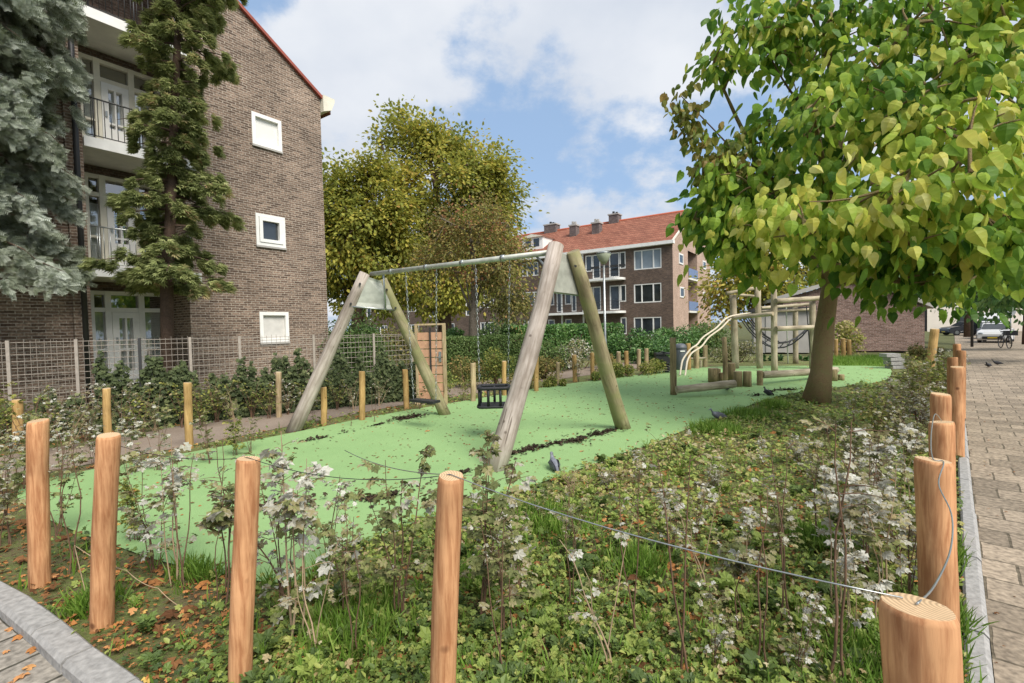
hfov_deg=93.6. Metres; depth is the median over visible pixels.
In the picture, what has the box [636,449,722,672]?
sapling
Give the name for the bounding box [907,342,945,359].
shrub
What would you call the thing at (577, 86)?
sky
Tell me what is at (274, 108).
apartment building
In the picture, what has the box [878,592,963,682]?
wooden post
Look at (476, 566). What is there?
sapling
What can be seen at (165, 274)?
dark conifer
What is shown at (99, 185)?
balcony window
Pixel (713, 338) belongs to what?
shrub
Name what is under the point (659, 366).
shrub
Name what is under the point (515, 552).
sapling
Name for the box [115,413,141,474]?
sapling
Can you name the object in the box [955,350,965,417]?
wooden post
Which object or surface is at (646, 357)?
wooden post
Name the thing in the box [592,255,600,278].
window
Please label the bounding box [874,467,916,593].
sapling
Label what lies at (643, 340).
shrub
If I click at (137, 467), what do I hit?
sapling
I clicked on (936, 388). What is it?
sapling
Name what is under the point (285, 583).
sapling
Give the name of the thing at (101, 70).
balcony window
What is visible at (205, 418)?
sapling
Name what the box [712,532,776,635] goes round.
sapling
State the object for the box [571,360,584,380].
sapling
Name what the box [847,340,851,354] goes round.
wooden post
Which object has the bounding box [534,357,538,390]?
wooden post
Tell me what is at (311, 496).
leaf drift
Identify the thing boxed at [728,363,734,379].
log stump
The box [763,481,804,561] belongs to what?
sapling
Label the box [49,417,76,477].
sapling
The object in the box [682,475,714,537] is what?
sapling
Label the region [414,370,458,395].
shrub
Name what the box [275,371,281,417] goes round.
wooden post
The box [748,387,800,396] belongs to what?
leaf drift
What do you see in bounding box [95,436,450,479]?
fence wire
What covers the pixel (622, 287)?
window
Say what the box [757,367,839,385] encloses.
balance beam
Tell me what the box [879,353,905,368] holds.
stone step
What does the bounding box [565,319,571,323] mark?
window
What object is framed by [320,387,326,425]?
wooden post
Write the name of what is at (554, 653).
ground cover
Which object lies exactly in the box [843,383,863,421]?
sapling
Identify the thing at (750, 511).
sapling
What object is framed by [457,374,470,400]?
sapling
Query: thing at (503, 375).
wooden post
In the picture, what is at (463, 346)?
trimmed hedge
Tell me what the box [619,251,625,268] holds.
window
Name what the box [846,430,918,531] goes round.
sapling
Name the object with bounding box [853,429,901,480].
sapling
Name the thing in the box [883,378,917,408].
sapling
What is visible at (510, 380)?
shrub
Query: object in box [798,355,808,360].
shrub
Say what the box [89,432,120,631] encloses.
wooden post
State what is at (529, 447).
leaf drift
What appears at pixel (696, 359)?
wooden post
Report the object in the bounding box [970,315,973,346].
street bollard
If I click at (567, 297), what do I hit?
window
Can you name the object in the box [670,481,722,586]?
sapling
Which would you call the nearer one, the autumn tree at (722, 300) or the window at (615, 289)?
the autumn tree at (722, 300)
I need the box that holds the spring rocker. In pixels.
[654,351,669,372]
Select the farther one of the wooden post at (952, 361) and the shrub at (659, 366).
the shrub at (659, 366)
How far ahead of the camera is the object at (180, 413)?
7.70 m
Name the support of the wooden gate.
on the planting bed
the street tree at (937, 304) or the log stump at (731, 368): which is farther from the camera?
the street tree at (937, 304)
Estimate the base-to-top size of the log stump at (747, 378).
0.360 m
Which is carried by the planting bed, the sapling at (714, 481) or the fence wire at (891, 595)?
the sapling at (714, 481)
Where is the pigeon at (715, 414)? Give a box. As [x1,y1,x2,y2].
[709,408,727,419]
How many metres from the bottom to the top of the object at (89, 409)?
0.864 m
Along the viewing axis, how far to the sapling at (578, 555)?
2.07 m
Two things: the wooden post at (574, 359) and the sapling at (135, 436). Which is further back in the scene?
the wooden post at (574, 359)
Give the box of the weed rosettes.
[73,414,920,682]
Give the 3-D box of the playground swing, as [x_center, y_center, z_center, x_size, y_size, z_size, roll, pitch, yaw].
[-0.881,0.108,7.025,4.442,2.606,2.774,0,2,35]
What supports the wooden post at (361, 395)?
on the planting bed
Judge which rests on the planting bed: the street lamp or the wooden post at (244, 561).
the wooden post at (244, 561)
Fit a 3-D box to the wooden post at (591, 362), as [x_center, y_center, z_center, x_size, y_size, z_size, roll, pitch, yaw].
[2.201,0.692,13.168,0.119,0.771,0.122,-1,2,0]
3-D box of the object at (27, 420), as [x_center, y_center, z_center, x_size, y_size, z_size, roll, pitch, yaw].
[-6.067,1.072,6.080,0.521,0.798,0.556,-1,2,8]
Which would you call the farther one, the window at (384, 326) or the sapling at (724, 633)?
the window at (384, 326)
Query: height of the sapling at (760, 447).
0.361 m
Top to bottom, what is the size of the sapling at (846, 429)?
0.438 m
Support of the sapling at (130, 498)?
on the planting bed
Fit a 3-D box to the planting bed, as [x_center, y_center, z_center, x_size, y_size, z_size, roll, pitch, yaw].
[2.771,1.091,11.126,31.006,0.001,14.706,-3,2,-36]
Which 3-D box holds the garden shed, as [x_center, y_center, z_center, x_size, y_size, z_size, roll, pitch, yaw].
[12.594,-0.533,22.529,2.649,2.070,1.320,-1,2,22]
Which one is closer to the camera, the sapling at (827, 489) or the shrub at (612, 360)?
the sapling at (827, 489)
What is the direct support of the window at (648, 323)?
in the apartment row
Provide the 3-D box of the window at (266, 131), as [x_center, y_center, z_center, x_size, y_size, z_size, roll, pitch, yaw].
[-6.811,-5.803,13.336,0.090,0.862,0.832,0,2,34]
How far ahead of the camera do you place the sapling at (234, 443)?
5.82 m
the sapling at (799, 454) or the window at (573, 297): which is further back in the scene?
the window at (573, 297)
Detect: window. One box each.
[78,51,161,149]
[84,172,164,264]
[90,290,159,382]
[251,111,281,151]
[255,213,285,247]
[259,312,289,342]
[377,325,386,335]
[480,322,493,334]
[522,262,537,276]
[523,292,536,304]
[557,294,560,311]
[565,295,570,304]
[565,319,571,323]
[571,295,575,311]
[585,255,591,271]
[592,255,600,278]
[593,286,600,310]
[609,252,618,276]
[610,285,619,309]
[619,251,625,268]
[620,285,625,301]
[621,317,626,333]
[634,248,661,269]
[634,283,661,302]
[634,317,660,335]
[679,253,683,264]
[680,287,684,297]
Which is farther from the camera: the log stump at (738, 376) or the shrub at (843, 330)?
the shrub at (843, 330)
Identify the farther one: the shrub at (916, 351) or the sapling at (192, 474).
the shrub at (916, 351)
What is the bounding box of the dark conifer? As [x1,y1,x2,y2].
[74,0,248,392]
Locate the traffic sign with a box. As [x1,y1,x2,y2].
[1007,309,1015,343]
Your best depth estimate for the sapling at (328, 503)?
3.01 m
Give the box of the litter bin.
[676,343,686,369]
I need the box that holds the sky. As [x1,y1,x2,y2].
[239,0,1023,330]
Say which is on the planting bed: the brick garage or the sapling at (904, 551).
the sapling at (904, 551)
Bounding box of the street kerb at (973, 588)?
[958,426,993,682]
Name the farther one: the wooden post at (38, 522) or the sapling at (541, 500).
the sapling at (541, 500)
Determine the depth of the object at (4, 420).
6.42 m
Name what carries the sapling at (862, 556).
on the planting bed
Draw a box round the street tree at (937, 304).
[899,271,957,322]
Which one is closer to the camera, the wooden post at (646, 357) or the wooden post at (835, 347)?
the wooden post at (646, 357)
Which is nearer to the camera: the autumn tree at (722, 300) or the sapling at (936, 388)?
the sapling at (936, 388)
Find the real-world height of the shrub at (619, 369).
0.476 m
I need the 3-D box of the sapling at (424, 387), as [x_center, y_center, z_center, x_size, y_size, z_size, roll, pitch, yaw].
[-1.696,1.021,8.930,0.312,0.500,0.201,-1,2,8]
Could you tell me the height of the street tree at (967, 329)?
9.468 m
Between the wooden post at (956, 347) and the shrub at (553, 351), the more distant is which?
the shrub at (553, 351)
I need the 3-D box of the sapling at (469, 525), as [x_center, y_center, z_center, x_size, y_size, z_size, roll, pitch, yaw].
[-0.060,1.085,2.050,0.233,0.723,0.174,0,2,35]
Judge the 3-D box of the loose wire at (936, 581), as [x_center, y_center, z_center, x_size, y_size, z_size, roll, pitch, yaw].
[1.475,0.448,1.658,0.061,0.133,2.098,0,2,42]
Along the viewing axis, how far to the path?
7.53 m
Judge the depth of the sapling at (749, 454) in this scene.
2.35 m
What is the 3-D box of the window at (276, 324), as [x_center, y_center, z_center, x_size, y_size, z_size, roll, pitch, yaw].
[-6.682,-0.408,13.503,0.090,0.844,0.832,0,2,34]
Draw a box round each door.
[100,81,128,144]
[106,198,135,267]
[112,312,139,379]
[766,316,785,351]
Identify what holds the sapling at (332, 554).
on the planting bed
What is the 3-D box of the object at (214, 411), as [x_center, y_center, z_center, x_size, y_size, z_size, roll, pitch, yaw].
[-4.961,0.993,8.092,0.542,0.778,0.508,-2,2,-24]
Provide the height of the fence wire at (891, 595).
0.086 m
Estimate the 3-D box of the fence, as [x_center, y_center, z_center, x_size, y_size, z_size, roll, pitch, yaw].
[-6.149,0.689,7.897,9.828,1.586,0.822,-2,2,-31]
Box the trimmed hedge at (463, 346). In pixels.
[434,332,524,381]
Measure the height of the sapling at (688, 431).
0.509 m
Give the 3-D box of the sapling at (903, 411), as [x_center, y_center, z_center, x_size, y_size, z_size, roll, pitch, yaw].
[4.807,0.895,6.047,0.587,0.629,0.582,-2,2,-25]
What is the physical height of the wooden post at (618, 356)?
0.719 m
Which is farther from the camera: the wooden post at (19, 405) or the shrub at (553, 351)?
the shrub at (553, 351)
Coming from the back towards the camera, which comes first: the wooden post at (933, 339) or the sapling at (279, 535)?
the wooden post at (933, 339)
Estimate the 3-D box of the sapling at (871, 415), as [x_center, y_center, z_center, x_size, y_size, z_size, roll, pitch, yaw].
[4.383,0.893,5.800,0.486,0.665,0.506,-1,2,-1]
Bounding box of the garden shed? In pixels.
[748,307,816,352]
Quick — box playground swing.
[285,241,630,471]
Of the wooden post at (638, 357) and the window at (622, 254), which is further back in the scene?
the window at (622, 254)
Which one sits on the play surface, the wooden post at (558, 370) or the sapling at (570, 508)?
the wooden post at (558, 370)
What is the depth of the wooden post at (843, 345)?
18.91 m
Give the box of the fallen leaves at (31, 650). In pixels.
[2,627,36,682]
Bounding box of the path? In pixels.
[0,361,661,478]
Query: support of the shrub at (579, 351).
on the planting bed
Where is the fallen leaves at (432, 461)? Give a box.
[16,365,882,578]
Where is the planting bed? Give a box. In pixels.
[0,356,964,682]
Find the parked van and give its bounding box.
[982,313,1005,321]
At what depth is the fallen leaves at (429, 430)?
6.22 m
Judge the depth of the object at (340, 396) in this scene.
9.08 m
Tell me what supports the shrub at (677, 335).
on the planting bed
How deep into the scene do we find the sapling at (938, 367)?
7.91 m
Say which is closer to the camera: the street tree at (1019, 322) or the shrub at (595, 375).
the shrub at (595, 375)
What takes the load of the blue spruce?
on the planting bed
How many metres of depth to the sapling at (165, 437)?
5.30 m
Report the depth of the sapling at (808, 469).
3.22 m
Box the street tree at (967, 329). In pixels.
[917,275,1013,336]
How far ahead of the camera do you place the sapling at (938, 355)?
10.76 m
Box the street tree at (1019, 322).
[953,189,1023,343]
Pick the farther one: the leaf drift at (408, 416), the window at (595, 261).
the window at (595, 261)
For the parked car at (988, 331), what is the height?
1.460 m
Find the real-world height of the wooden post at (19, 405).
0.735 m
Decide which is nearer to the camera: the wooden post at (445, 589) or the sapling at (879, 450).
the wooden post at (445, 589)
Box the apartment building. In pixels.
[0,0,334,413]
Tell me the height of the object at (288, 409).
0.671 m
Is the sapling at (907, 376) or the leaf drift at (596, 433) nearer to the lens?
the leaf drift at (596, 433)
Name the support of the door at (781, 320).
in the garden shed
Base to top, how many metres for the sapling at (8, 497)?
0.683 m
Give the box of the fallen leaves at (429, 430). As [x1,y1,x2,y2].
[117,367,872,524]
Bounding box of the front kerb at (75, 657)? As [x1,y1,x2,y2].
[0,581,143,682]
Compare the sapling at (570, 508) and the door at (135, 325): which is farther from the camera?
the door at (135, 325)
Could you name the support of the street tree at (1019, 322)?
on the pavement at (995, 391)
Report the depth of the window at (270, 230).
13.42 m
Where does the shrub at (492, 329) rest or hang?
on the ground at (946, 342)
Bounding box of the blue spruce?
[0,0,96,300]
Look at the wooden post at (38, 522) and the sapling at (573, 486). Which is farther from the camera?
the sapling at (573, 486)
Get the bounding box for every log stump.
[708,368,718,381]
[719,372,722,380]
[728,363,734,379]
[734,371,742,386]
[743,371,751,386]
[832,369,837,380]
[838,374,844,379]
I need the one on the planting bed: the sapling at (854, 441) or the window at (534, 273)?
the sapling at (854, 441)
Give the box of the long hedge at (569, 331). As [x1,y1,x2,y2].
[501,322,624,357]
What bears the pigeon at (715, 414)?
on the planting bed
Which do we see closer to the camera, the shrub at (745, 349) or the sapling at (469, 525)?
the sapling at (469, 525)
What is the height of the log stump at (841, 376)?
0.154 m
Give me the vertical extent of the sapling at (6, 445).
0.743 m
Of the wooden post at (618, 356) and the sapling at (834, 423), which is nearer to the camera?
the sapling at (834, 423)
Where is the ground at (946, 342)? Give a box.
[304,322,994,682]
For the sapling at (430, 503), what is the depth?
2.68 m
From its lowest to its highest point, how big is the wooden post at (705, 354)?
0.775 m
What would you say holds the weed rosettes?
on the planting bed
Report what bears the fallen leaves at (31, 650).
on the front pavement at (15, 659)
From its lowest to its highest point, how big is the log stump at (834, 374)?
0.290 m
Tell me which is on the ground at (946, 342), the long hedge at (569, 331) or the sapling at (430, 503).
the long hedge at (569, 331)
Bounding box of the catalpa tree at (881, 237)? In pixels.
[660,0,1023,403]
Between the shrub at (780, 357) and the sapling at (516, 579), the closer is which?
the sapling at (516, 579)
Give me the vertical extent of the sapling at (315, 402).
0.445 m
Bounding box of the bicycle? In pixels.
[998,329,1017,347]
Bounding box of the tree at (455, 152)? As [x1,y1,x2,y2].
[355,94,548,331]
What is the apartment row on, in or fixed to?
on the ground at (946, 342)
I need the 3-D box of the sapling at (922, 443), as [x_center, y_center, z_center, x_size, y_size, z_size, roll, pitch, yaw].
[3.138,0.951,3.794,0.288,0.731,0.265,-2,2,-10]
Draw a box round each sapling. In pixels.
[0,413,44,489]
[0,426,25,498]
[0,452,25,546]
[15,443,92,538]
[48,427,83,573]
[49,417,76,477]
[81,417,105,464]
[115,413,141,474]
[117,461,148,540]
[118,442,188,572]
[128,404,173,469]
[139,439,198,586]
[146,451,205,589]
[189,410,215,463]
[192,430,237,594]
[197,483,234,607]
[222,408,246,455]
[230,438,326,617]
[236,413,261,451]
[259,434,334,643]
[272,532,343,647]
[302,478,356,558]
[313,399,320,421]
[316,504,374,614]
[321,499,362,654]
[348,445,436,617]
[411,384,425,408]
[419,490,481,552]
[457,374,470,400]
[459,430,536,614]
[467,512,525,663]
[471,486,542,630]
[496,496,535,588]
[530,486,550,516]
[547,472,577,606]
[552,493,592,547]
[559,463,582,497]
[559,514,634,671]
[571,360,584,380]
[597,462,617,489]
[604,468,662,629]
[629,448,645,483]
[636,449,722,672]
[646,423,691,463]
[651,485,687,552]
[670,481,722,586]
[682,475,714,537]
[694,580,740,664]
[702,464,725,490]
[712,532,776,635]
[733,504,764,552]
[739,489,797,661]
[747,436,810,621]
[754,432,768,467]
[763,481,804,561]
[773,580,832,676]
[786,434,809,462]
[795,420,878,538]
[795,440,832,527]
[799,415,897,677]
[799,454,842,490]
[801,453,880,609]
[816,410,843,434]
[822,524,874,635]
[830,426,914,571]
[834,464,915,617]
[836,424,873,460]
[841,444,894,492]
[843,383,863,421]
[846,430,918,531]
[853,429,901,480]
[859,388,905,439]
[862,386,928,435]
[866,481,916,569]
[872,399,928,451]
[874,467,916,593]
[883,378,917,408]
[885,361,934,397]
[886,422,928,501]
[888,367,946,416]
[897,381,946,431]
[902,350,941,388]
[905,354,946,403]
[925,356,970,392]
[935,348,968,370]
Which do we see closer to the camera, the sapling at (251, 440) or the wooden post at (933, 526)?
the wooden post at (933, 526)
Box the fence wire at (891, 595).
[344,450,902,598]
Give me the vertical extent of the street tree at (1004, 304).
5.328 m
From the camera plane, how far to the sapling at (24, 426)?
4.72 m
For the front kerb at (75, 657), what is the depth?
2.33 m
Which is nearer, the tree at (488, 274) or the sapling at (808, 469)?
the sapling at (808, 469)
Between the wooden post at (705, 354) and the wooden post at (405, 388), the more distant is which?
the wooden post at (705, 354)
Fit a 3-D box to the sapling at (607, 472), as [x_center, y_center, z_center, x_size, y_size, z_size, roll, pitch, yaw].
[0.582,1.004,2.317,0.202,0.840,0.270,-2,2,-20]
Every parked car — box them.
[939,322,977,334]
[976,322,1001,338]
[976,323,1014,342]
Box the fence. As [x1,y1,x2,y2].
[0,333,416,443]
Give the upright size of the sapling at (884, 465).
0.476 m
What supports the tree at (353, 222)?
on the ground at (946, 342)
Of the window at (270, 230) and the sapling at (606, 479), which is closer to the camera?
the sapling at (606, 479)
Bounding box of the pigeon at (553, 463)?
[548,451,560,470]
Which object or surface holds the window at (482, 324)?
in the apartment row
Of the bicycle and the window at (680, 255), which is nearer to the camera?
the bicycle
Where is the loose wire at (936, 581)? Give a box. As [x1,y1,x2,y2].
[916,414,953,604]
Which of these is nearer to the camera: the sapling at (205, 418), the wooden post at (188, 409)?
the sapling at (205, 418)
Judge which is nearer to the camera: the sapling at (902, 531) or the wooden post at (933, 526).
the wooden post at (933, 526)
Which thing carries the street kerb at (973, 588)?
on the pavement at (995, 391)
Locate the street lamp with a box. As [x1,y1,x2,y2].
[596,251,610,343]
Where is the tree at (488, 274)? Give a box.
[391,152,541,336]
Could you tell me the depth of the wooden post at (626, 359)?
14.59 m
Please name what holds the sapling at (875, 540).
on the planting bed
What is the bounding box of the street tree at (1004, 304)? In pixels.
[938,279,1023,331]
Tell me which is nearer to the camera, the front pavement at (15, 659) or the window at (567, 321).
the front pavement at (15, 659)
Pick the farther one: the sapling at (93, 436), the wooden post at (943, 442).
the sapling at (93, 436)
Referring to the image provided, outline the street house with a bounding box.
[916,294,1022,331]
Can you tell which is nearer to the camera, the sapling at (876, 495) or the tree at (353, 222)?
the sapling at (876, 495)
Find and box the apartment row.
[364,210,710,341]
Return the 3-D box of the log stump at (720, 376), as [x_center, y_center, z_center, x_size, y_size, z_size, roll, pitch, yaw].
[5.196,0.888,11.950,0.112,0.236,0.112,-1,2,0]
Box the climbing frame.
[679,287,819,380]
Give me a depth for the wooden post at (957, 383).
4.99 m
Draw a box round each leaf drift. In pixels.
[259,487,327,512]
[299,421,389,441]
[344,453,526,509]
[386,409,439,421]
[511,433,592,454]
[560,426,627,443]
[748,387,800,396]
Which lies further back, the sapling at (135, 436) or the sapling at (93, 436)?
the sapling at (93, 436)
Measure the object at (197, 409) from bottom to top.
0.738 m
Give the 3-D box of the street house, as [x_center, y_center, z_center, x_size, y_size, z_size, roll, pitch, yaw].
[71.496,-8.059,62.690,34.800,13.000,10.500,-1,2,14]
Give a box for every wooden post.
[11,399,24,452]
[26,418,51,588]
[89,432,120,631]
[102,388,111,432]
[183,382,193,448]
[228,456,260,682]
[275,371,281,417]
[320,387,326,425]
[359,371,364,419]
[402,369,408,408]
[430,470,463,682]
[470,363,475,400]
[502,361,506,395]
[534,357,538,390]
[556,362,559,384]
[572,354,576,381]
[590,353,593,379]
[616,351,620,363]
[624,351,628,367]
[637,349,640,370]
[644,348,648,365]
[686,343,690,369]
[694,346,698,367]
[703,345,707,366]
[834,339,837,355]
[841,338,845,356]
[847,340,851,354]
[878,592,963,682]
[913,456,959,622]
[926,329,939,368]
[928,421,956,532]
[930,392,951,420]
[947,357,957,393]
[950,366,964,459]
[953,344,960,356]
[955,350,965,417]
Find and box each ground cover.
[0,369,972,682]
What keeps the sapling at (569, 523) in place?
on the planting bed
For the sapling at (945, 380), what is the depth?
8.87 m
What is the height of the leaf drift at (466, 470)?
0.089 m
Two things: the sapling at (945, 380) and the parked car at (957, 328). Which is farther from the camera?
the parked car at (957, 328)
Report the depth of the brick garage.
21.71 m
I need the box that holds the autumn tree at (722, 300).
[680,246,820,337]
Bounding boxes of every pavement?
[0,617,70,682]
[954,331,1023,682]
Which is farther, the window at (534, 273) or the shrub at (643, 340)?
the window at (534, 273)
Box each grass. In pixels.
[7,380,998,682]
[833,352,899,365]
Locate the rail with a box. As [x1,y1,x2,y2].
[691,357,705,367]
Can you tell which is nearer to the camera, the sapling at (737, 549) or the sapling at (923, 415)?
the sapling at (737, 549)
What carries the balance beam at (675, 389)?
on the play surface
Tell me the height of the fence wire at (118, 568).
0.335 m
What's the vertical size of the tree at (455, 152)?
16.332 m
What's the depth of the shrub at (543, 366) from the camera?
13.54 m
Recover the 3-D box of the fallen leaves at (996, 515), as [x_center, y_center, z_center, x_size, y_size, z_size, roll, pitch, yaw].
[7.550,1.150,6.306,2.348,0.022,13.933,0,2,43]
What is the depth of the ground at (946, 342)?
32.16 m
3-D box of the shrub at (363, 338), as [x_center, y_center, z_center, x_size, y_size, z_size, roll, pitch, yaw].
[-5.046,0.083,15.335,2.856,2.299,2.110,-1,2,0]
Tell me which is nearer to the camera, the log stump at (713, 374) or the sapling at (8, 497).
the sapling at (8, 497)
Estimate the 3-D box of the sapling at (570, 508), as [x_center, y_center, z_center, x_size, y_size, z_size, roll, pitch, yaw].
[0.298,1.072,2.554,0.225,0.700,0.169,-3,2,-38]
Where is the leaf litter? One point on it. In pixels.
(170, 613)
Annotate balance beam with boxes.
[670,338,736,394]
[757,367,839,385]
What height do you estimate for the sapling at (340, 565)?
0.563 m
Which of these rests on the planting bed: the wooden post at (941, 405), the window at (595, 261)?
the wooden post at (941, 405)
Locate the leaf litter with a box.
[0,373,961,682]
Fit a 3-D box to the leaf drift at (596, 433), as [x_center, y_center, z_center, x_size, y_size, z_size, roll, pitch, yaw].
[1.101,1.246,6.497,1.408,0.081,0.538,-3,2,-41]
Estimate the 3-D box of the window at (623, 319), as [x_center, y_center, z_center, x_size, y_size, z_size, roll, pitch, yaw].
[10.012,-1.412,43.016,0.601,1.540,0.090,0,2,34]
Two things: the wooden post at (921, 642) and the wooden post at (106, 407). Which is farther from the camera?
the wooden post at (106, 407)
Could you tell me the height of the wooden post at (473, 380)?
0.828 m
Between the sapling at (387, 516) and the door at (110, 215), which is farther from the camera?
the door at (110, 215)
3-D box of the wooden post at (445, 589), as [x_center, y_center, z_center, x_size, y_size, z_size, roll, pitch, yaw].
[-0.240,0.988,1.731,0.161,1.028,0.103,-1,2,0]
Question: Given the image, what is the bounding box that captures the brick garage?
[761,284,933,350]
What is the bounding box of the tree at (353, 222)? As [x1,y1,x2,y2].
[322,139,435,356]
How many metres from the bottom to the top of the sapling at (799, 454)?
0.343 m
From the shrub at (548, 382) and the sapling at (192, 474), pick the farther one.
the shrub at (548, 382)
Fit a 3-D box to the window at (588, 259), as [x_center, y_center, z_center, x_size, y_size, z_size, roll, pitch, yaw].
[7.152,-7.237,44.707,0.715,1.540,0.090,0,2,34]
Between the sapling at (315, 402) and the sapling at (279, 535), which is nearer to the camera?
the sapling at (279, 535)
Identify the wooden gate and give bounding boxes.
[414,323,447,404]
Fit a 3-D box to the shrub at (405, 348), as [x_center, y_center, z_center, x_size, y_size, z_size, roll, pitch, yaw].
[-3.662,0.261,17.006,2.723,1.782,2.035,-1,2,0]
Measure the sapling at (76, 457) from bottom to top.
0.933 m
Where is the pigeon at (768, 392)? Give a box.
[763,386,773,394]
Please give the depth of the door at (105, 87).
11.45 m
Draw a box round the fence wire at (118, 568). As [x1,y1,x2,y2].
[74,545,181,607]
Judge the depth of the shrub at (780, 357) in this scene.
17.69 m
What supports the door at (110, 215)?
in the apartment building
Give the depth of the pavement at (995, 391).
4.44 m
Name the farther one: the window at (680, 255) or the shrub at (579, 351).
the window at (680, 255)
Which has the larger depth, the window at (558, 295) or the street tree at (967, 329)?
the window at (558, 295)
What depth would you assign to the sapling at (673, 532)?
3.11 m
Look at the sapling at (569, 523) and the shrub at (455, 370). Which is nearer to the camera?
the sapling at (569, 523)
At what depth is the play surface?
5.97 m
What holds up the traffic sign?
on the pavement at (995, 391)
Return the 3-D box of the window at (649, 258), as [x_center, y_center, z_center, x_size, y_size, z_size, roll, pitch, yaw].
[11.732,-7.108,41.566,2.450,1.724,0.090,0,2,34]
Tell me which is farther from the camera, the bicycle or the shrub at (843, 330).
the bicycle
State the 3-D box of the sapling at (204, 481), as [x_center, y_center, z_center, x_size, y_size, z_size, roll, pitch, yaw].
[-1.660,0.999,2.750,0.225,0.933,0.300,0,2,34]
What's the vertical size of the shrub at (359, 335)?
1.920 m
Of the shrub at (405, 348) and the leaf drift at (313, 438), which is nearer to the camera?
the leaf drift at (313, 438)
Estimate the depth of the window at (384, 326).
61.14 m
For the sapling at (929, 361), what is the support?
on the planting bed
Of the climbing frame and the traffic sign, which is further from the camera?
the traffic sign
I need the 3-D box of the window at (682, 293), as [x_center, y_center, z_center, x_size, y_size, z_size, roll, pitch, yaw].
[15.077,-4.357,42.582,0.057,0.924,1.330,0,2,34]
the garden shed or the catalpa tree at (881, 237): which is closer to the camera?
the catalpa tree at (881, 237)
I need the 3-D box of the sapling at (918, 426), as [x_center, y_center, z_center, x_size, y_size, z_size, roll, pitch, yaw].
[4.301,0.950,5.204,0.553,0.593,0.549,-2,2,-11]
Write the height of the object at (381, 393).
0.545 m
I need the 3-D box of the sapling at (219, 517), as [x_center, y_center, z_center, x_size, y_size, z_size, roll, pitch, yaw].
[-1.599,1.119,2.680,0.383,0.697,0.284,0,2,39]
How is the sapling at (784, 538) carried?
on the planting bed
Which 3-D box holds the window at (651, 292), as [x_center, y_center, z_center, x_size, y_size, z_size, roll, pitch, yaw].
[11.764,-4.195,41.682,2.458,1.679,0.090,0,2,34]
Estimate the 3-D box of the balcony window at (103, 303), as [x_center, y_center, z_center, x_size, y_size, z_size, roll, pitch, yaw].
[-9.284,-0.100,11.776,0.128,2.217,1.569,0,2,34]
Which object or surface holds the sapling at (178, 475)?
on the planting bed
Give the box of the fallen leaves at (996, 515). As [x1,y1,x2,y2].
[969,408,1023,662]
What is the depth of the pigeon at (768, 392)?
9.54 m
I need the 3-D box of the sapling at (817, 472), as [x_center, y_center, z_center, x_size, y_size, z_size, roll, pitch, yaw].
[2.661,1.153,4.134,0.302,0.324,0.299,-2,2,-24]
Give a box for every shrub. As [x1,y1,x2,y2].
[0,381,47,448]
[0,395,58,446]
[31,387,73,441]
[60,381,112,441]
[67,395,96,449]
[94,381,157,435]
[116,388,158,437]
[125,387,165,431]
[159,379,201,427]
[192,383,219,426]
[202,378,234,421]
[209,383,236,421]
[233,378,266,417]
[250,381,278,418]
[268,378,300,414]
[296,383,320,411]
[317,309,394,375]
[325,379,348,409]
[331,323,379,370]
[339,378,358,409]
[370,325,434,372]
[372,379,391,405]
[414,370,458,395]
[446,327,464,336]
[447,355,492,386]
[467,314,526,336]
[482,346,515,383]
[507,371,542,387]
[533,355,564,379]
[539,337,571,371]
[542,377,566,386]
[552,337,596,370]
[591,370,600,380]
[594,353,621,370]
[607,327,669,359]
[612,361,654,377]
[627,339,682,363]
[638,358,666,373]
[651,323,712,356]
[679,318,730,356]
[708,339,755,362]
[755,354,783,361]
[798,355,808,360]
[834,319,866,355]
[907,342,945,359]
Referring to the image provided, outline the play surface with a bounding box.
[17,366,891,582]
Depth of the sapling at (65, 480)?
3.64 m
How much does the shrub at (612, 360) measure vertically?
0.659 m
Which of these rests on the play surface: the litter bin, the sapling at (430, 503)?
the litter bin
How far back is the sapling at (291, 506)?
2.28 m

